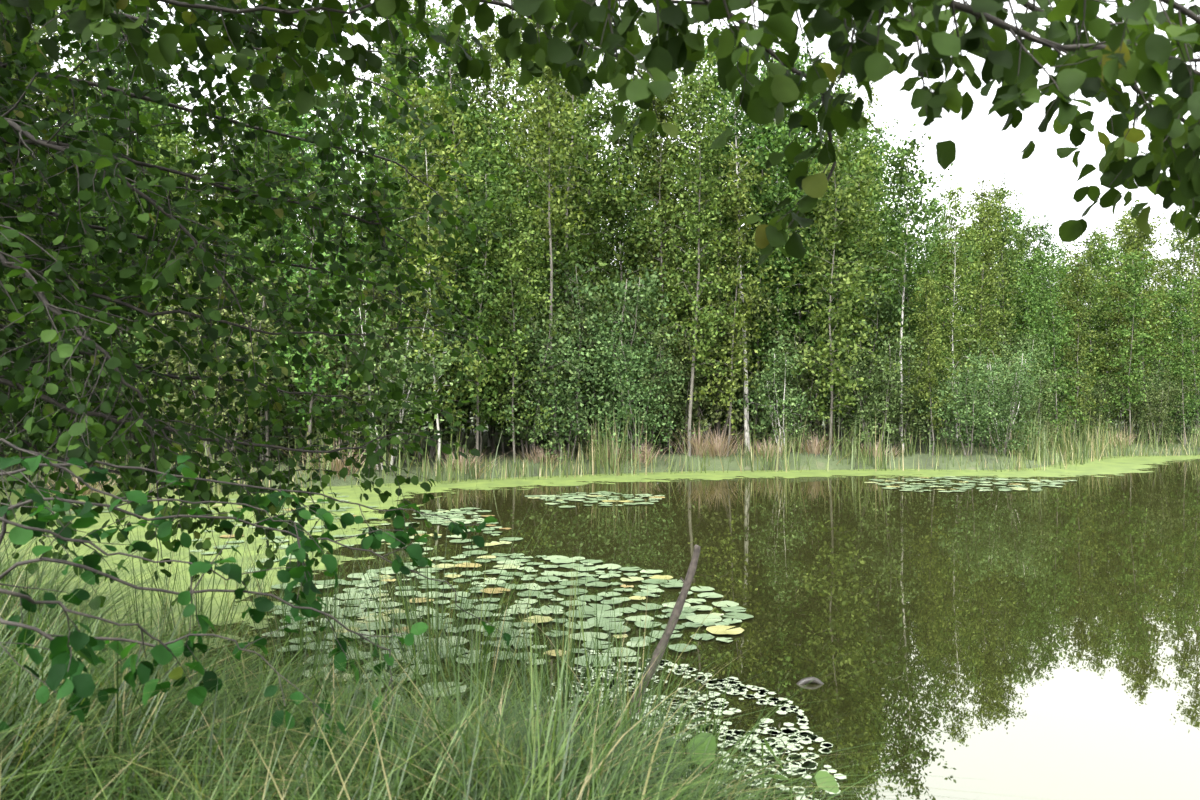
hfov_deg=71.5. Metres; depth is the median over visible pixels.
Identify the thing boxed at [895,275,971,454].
young birch tree
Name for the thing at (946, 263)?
birch tree
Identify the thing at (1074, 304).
young birch tree
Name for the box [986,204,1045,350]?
birch tree
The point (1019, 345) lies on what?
willow shrub
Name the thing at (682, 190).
birch tree
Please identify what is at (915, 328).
birch tree
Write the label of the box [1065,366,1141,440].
willow shrub
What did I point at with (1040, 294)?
birch tree
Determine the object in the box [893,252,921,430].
birch tree
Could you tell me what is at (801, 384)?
willow shrub
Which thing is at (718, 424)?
birch tree
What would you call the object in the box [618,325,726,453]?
willow shrub
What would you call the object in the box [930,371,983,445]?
willow shrub
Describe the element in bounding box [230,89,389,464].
young birch tree
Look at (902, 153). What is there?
birch tree
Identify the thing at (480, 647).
rush tufts
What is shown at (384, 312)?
willow shrub
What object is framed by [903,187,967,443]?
birch tree
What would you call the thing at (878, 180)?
birch tree
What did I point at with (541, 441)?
willow shrub
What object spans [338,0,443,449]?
birch tree
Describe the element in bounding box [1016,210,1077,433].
birch tree
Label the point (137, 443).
birch tree
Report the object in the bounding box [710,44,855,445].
birch tree
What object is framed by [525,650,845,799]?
lily pads
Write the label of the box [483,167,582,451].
young birch tree
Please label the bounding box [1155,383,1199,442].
willow shrub
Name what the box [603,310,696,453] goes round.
willow shrub
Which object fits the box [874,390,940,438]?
willow shrub
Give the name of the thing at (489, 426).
birch tree
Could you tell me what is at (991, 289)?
birch tree
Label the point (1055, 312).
young birch tree
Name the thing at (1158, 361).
willow shrub
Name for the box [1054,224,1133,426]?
birch tree
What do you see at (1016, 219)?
birch tree
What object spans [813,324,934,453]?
willow shrub
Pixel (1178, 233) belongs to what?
birch tree
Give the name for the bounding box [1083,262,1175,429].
young birch tree
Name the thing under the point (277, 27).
birch tree
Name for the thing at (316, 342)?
willow shrub
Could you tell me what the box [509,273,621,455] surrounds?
willow shrub
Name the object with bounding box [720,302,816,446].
willow shrub
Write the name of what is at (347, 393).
willow shrub
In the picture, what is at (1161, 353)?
young birch tree
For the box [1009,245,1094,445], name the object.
young birch tree
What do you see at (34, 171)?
birch tree
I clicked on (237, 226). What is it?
birch tree
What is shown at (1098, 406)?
willow shrub
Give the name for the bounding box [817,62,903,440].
birch tree
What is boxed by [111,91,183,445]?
birch tree
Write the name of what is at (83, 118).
young birch tree
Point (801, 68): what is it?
birch tree
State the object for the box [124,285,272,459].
willow shrub
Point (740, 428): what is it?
willow shrub
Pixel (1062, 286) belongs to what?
young birch tree
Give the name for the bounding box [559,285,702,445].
willow shrub
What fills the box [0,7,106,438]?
birch tree
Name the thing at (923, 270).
young birch tree
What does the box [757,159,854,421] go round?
birch tree
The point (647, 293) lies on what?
willow shrub
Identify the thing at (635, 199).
birch tree
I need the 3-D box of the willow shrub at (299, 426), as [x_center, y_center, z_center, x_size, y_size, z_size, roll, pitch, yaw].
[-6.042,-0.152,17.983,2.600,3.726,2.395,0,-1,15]
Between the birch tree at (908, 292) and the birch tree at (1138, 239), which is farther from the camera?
the birch tree at (1138, 239)
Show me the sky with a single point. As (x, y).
(1048, 184)
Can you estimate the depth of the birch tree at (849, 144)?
25.08 m
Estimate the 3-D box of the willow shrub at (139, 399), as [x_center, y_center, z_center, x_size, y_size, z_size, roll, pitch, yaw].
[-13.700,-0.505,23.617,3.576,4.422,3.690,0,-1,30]
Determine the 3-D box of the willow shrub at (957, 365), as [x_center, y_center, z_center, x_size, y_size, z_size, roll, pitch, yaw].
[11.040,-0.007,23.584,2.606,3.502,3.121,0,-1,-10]
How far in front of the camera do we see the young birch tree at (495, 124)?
20.40 m
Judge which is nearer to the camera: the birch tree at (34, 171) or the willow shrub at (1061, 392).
the birch tree at (34, 171)
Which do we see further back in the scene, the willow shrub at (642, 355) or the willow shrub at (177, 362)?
the willow shrub at (642, 355)
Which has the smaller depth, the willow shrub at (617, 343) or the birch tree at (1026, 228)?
the willow shrub at (617, 343)
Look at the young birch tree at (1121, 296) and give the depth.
29.12 m
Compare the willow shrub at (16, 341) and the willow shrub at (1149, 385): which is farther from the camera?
the willow shrub at (1149, 385)
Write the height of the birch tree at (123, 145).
13.418 m
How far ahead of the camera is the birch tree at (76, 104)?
19.34 m
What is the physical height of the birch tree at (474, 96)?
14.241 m
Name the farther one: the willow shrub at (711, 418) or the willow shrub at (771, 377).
the willow shrub at (711, 418)
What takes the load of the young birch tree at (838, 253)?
on the ground at (910, 462)
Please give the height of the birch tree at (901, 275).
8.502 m
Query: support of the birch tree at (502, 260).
on the ground at (910, 462)
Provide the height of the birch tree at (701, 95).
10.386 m
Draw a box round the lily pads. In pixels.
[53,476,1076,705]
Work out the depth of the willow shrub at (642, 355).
24.56 m
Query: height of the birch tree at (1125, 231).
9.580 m
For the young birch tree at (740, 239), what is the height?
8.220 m
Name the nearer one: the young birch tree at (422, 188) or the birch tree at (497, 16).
the young birch tree at (422, 188)
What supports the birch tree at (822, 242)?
on the ground at (910, 462)
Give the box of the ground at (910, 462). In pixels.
[0,412,1199,799]
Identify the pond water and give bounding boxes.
[75,459,1199,799]
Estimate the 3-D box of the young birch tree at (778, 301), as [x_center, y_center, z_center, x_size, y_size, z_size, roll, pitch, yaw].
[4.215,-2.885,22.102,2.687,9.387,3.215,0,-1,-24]
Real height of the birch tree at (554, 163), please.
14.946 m
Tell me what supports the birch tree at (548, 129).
on the ground at (910, 462)
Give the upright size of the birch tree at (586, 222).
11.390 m
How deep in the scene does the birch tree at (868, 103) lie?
31.71 m
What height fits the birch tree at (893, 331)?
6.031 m
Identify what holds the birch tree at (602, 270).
on the ground at (910, 462)
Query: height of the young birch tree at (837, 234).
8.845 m
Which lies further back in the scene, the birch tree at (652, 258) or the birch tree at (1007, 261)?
the birch tree at (1007, 261)
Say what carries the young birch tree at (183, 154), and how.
on the ground at (910, 462)
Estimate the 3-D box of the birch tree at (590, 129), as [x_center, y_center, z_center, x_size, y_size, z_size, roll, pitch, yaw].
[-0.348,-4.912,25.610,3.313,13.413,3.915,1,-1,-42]
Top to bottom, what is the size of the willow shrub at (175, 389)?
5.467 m
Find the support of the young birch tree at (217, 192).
on the ground at (910, 462)
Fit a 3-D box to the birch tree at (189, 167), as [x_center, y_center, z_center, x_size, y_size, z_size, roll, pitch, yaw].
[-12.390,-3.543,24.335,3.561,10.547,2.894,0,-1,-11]
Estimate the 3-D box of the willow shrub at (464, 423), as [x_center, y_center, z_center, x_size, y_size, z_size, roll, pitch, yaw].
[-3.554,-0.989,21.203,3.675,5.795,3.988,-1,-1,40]
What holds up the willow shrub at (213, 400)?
on the ground at (910, 462)
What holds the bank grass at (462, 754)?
on the ground at (910, 462)
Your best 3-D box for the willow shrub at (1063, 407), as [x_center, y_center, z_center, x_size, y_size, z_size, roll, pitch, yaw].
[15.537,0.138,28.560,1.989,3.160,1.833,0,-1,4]
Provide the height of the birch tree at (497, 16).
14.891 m
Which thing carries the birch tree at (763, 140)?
on the ground at (910, 462)
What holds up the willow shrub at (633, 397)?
on the ground at (910, 462)
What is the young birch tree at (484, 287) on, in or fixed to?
on the ground at (910, 462)
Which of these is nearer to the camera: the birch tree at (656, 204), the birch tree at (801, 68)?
the birch tree at (801, 68)
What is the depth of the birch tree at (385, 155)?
25.54 m
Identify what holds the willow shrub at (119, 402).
on the ground at (910, 462)
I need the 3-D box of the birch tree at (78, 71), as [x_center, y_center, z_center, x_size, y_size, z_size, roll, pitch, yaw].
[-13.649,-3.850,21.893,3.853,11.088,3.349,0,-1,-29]
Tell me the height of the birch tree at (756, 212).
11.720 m
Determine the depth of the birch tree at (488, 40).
21.27 m
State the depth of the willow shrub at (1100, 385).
34.02 m
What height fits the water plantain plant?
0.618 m
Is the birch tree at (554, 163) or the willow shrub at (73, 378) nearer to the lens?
the willow shrub at (73, 378)
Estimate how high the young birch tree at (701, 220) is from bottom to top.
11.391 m
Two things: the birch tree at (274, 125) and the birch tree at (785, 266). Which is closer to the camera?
the birch tree at (274, 125)
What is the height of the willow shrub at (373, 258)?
5.613 m
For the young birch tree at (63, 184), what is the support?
on the ground at (910, 462)
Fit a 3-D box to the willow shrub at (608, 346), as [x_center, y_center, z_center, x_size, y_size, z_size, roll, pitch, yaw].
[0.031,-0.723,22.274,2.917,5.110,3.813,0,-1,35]
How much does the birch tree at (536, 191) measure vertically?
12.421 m
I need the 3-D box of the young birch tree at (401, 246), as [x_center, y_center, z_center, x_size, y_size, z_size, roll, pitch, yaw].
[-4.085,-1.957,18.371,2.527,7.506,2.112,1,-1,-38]
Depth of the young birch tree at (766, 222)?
26.73 m
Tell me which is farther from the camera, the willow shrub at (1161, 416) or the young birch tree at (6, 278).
the willow shrub at (1161, 416)
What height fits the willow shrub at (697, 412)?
5.277 m
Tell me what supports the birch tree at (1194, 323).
on the ground at (910, 462)
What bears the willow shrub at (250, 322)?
on the ground at (910, 462)
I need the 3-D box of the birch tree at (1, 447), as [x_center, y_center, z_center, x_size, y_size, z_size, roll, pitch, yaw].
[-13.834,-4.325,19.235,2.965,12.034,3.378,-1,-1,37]
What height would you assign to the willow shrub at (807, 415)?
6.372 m
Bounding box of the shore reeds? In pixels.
[1,404,1199,495]
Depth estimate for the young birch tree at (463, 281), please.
19.30 m
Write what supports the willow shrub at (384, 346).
on the ground at (910, 462)
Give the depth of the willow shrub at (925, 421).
26.69 m
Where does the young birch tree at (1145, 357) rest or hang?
on the ground at (910, 462)
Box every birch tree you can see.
[0,7,93,455]
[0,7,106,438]
[0,15,85,453]
[0,34,46,354]
[0,163,35,433]
[4,87,124,435]
[20,174,131,419]
[24,49,131,338]
[25,109,152,453]
[48,4,210,455]
[51,1,189,461]
[89,33,207,448]
[92,83,196,446]
[104,118,247,448]
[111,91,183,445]
[115,87,210,446]
[141,96,300,429]
[151,105,215,396]
[187,21,339,460]
[195,176,248,303]
[198,101,323,459]
[214,61,331,454]
[217,13,346,282]
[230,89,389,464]
[251,41,345,445]
[275,68,385,443]
[280,123,356,281]
[293,146,352,282]
[324,146,404,400]
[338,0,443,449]
[344,141,465,462]
[345,96,408,433]
[346,0,487,447]
[347,14,458,456]
[365,76,499,464]
[395,0,520,455]
[401,26,496,444]
[403,75,472,443]
[414,137,539,463]
[423,96,584,453]
[425,23,554,451]
[429,192,523,457]
[443,94,513,446]
[453,105,508,440]
[456,78,501,434]
[458,103,496,437]
[459,179,575,461]
[460,132,524,443]
[469,5,577,303]
[477,24,637,458]
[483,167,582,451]
[494,10,622,444]
[495,0,646,451]
[509,94,595,439]
[532,39,634,331]
[534,88,626,303]
[555,150,614,436]
[561,76,679,449]
[573,139,617,435]
[584,207,615,430]
[587,71,673,298]
[593,11,719,450]
[597,68,719,447]
[603,118,655,297]
[605,185,678,439]
[615,138,692,320]
[627,52,761,455]
[631,142,727,442]
[642,5,781,444]
[658,23,806,450]
[660,117,756,438]
[661,142,793,455]
[677,136,739,438]
[682,227,735,433]
[701,117,808,447]
[706,107,796,441]
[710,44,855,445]
[734,112,819,440]
[738,33,869,445]
[757,64,897,443]
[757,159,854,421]
[769,130,906,454]
[781,171,859,435]
[787,133,854,441]
[791,148,881,447]
[802,144,917,436]
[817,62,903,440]
[825,122,976,452]
[832,127,894,445]
[833,82,897,422]
[849,112,922,408]
[850,153,923,442]
[861,268,912,439]
[862,247,919,444]
[874,166,960,445]
[875,203,914,353]
[892,249,968,442]
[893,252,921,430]
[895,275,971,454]
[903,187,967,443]
[905,233,966,439]
[906,260,927,437]
[909,179,996,440]
[916,225,977,445]
[918,260,970,440]
[947,191,1019,443]
[948,243,974,439]
[949,225,1005,442]
[954,215,1022,439]
[955,216,998,309]
[957,175,1028,440]
[970,173,1044,362]
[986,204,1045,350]
[995,214,1057,382]
[996,200,1045,349]
[998,251,1068,381]
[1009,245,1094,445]
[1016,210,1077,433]
[1020,252,1065,372]
[1031,298,1092,437]
[1032,245,1114,440]
[1033,258,1103,426]
[1035,242,1089,353]
[1041,264,1099,426]
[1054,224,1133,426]
[1065,241,1108,372]
[1080,238,1134,431]
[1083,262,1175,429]
[1083,301,1124,422]
[1085,222,1135,420]
[1085,244,1192,444]
[1086,214,1166,432]
[1090,277,1159,436]
[1095,197,1180,437]
[1100,206,1176,408]
[1115,303,1163,429]
[1127,284,1199,408]
[1130,242,1167,431]
[1143,206,1199,438]
[1143,225,1199,436]
[1146,247,1186,368]
[1146,274,1199,445]
[1150,258,1199,433]
[1168,237,1199,372]
[1189,279,1199,384]
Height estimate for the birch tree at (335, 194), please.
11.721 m
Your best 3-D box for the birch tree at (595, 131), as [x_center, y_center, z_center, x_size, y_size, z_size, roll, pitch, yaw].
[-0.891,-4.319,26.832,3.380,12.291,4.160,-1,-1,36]
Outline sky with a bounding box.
[21,0,1199,340]
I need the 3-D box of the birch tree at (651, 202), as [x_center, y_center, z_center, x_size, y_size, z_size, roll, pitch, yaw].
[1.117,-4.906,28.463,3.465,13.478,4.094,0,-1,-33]
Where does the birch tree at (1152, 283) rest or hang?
on the ground at (910, 462)
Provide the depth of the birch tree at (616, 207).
22.60 m
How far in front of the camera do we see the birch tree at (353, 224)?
23.24 m
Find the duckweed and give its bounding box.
[0,455,1199,651]
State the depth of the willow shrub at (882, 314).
22.55 m
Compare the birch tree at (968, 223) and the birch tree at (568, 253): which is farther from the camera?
the birch tree at (968, 223)
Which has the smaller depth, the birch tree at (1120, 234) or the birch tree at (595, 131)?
the birch tree at (595, 131)
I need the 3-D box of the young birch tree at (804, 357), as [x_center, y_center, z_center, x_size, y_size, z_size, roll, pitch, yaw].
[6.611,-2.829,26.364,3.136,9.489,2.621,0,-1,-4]
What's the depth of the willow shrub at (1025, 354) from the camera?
24.82 m
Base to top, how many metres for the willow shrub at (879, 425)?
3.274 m
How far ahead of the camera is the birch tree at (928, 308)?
28.23 m
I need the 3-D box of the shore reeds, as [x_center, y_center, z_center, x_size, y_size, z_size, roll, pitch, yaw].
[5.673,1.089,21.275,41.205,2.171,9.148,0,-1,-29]
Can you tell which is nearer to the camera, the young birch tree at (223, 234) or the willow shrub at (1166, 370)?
the young birch tree at (223, 234)
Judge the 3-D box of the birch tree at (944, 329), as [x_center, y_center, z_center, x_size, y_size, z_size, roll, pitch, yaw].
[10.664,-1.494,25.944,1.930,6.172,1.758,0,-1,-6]
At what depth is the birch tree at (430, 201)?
23.75 m
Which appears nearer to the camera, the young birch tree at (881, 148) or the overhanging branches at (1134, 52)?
the overhanging branches at (1134, 52)
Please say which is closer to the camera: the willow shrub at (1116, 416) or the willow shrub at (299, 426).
the willow shrub at (299, 426)
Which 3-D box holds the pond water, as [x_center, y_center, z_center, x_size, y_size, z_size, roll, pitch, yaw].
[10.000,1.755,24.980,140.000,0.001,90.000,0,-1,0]
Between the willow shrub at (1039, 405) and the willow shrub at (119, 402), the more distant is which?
the willow shrub at (1039, 405)
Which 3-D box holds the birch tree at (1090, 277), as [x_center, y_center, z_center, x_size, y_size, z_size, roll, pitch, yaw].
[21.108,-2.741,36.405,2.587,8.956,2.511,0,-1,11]
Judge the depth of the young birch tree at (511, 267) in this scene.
18.52 m
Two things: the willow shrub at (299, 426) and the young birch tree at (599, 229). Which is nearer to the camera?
the willow shrub at (299, 426)
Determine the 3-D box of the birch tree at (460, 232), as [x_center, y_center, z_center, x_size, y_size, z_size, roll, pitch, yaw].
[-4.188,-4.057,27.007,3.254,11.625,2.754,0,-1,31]
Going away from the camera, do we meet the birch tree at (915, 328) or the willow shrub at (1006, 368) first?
the willow shrub at (1006, 368)
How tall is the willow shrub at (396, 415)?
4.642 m
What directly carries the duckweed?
on the pond water
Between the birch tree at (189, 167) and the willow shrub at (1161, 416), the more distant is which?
the willow shrub at (1161, 416)
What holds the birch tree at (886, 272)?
on the ground at (910, 462)
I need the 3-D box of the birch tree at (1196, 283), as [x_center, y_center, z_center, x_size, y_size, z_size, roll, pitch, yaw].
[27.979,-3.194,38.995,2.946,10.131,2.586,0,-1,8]
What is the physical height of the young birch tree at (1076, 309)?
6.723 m
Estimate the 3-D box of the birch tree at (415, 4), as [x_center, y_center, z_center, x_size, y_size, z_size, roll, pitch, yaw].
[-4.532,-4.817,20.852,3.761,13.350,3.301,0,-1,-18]
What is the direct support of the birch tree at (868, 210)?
on the ground at (910, 462)
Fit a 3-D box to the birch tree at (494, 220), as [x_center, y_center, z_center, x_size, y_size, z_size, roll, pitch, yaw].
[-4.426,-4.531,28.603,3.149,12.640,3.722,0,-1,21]
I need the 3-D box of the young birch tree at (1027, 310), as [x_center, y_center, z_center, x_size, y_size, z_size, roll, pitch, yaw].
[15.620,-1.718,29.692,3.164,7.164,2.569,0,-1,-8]
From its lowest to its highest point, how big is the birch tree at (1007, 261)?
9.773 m
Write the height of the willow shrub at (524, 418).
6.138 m
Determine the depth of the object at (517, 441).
24.46 m
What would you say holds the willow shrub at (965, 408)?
on the ground at (910, 462)
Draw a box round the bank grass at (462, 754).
[0,454,1047,799]
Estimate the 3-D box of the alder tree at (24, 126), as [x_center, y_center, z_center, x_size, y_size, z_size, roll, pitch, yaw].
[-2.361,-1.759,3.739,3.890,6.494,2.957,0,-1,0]
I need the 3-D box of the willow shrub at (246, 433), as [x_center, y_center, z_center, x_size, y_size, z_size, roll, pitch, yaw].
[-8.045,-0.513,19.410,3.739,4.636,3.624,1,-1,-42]
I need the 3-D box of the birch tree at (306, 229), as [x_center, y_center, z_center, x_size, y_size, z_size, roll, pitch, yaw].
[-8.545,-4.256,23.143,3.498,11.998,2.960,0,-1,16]
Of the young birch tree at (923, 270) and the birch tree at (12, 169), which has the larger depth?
the young birch tree at (923, 270)
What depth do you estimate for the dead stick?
4.06 m
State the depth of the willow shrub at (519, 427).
18.99 m
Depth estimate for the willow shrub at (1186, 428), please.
32.18 m
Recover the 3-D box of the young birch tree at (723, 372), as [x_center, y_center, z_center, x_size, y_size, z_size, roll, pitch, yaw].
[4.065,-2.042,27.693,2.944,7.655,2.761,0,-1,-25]
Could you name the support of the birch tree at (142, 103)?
on the ground at (910, 462)
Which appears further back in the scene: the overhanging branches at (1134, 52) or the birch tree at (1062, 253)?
the birch tree at (1062, 253)
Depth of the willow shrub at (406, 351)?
17.10 m
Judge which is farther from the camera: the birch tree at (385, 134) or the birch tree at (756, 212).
the birch tree at (756, 212)
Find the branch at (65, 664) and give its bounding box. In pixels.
[0,438,510,766]
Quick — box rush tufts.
[2,461,1178,797]
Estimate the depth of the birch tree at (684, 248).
24.96 m
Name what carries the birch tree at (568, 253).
on the ground at (910, 462)
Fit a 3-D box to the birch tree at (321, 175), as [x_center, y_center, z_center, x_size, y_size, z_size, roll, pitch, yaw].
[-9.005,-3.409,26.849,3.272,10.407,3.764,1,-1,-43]
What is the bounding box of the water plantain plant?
[655,715,838,799]
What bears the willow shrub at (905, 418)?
on the ground at (910, 462)
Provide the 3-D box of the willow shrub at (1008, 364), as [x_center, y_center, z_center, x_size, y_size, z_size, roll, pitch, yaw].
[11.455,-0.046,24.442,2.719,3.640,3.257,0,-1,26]
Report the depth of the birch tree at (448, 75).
21.89 m
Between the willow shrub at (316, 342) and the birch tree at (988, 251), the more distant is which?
the birch tree at (988, 251)
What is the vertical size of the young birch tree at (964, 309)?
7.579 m
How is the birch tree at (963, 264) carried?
on the ground at (910, 462)
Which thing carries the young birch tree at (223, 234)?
on the ground at (910, 462)
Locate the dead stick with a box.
[629,544,699,714]
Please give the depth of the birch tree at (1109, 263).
32.06 m
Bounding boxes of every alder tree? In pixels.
[0,0,503,609]
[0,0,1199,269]
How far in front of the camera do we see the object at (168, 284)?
18.71 m
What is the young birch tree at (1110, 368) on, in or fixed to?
on the ground at (910, 462)
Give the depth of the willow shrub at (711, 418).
29.55 m
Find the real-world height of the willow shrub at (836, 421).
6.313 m
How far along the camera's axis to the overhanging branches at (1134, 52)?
2.19 m
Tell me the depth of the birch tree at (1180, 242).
29.71 m
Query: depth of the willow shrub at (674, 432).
26.17 m
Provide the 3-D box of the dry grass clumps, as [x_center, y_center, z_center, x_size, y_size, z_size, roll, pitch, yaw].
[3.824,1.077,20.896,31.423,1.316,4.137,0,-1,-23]
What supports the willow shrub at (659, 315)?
on the ground at (910, 462)
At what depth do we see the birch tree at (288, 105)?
20.16 m
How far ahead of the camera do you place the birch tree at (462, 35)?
20.21 m
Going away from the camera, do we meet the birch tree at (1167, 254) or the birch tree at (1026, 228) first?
the birch tree at (1026, 228)
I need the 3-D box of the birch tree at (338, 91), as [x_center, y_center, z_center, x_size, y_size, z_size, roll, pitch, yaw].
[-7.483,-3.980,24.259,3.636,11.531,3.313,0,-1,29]
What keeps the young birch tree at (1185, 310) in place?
on the ground at (910, 462)
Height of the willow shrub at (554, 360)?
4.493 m
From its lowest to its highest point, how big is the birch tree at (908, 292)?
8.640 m
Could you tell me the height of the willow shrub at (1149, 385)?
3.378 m
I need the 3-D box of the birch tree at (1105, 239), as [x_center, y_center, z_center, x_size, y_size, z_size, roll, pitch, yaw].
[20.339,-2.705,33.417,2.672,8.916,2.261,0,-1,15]
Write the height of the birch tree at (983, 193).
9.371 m
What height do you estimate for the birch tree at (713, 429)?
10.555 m
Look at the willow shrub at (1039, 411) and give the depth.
23.25 m
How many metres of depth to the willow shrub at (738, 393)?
23.41 m
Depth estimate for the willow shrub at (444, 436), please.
19.48 m
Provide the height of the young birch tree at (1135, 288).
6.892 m
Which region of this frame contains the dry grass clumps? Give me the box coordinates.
[34,422,1148,495]
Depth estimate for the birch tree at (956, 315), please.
29.62 m
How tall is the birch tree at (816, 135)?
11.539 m
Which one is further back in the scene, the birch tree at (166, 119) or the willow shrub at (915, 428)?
the willow shrub at (915, 428)
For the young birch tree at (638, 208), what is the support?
on the ground at (910, 462)
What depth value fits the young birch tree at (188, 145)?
22.93 m
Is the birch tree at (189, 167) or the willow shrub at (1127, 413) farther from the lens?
the willow shrub at (1127, 413)
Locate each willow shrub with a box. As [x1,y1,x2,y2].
[0,299,52,444]
[0,309,153,468]
[38,280,162,450]
[52,361,160,439]
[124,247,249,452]
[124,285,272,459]
[127,256,301,470]
[136,283,234,452]
[176,300,333,456]
[177,314,302,460]
[186,286,288,451]
[226,254,394,457]
[234,244,367,454]
[257,308,382,462]
[276,302,427,460]
[289,259,410,456]
[295,281,415,463]
[303,322,432,451]
[313,274,479,469]
[355,274,511,457]
[413,273,511,452]
[449,285,608,457]
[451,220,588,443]
[481,283,628,461]
[483,267,580,438]
[496,271,590,449]
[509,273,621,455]
[526,237,675,454]
[533,282,662,447]
[536,283,671,453]
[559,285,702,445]
[585,298,686,461]
[595,284,674,443]
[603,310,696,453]
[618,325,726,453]
[632,272,790,450]
[648,318,742,443]
[660,273,796,445]
[669,339,791,434]
[696,257,815,443]
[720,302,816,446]
[725,324,849,452]
[754,308,852,449]
[769,365,833,438]
[784,249,922,448]
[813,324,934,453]
[819,308,869,437]
[855,351,953,452]
[861,357,921,448]
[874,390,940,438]
[899,360,953,442]
[910,345,1025,455]
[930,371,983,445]
[941,338,1060,447]
[945,335,1043,441]
[956,350,1042,456]
[963,340,1059,451]
[970,319,1063,442]
[974,322,1060,428]
[986,375,1065,440]
[987,364,1067,451]
[1011,344,1091,440]
[1035,369,1081,432]
[1062,370,1126,442]
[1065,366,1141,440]
[1069,321,1138,432]
[1091,399,1138,430]
[1103,360,1199,442]
[1111,335,1199,436]
[1114,342,1166,429]
[1130,369,1188,448]
[1131,354,1192,438]
[1155,370,1199,433]
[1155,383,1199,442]
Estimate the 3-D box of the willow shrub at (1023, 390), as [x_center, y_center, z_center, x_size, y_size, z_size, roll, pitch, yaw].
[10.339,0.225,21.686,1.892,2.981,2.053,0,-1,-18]

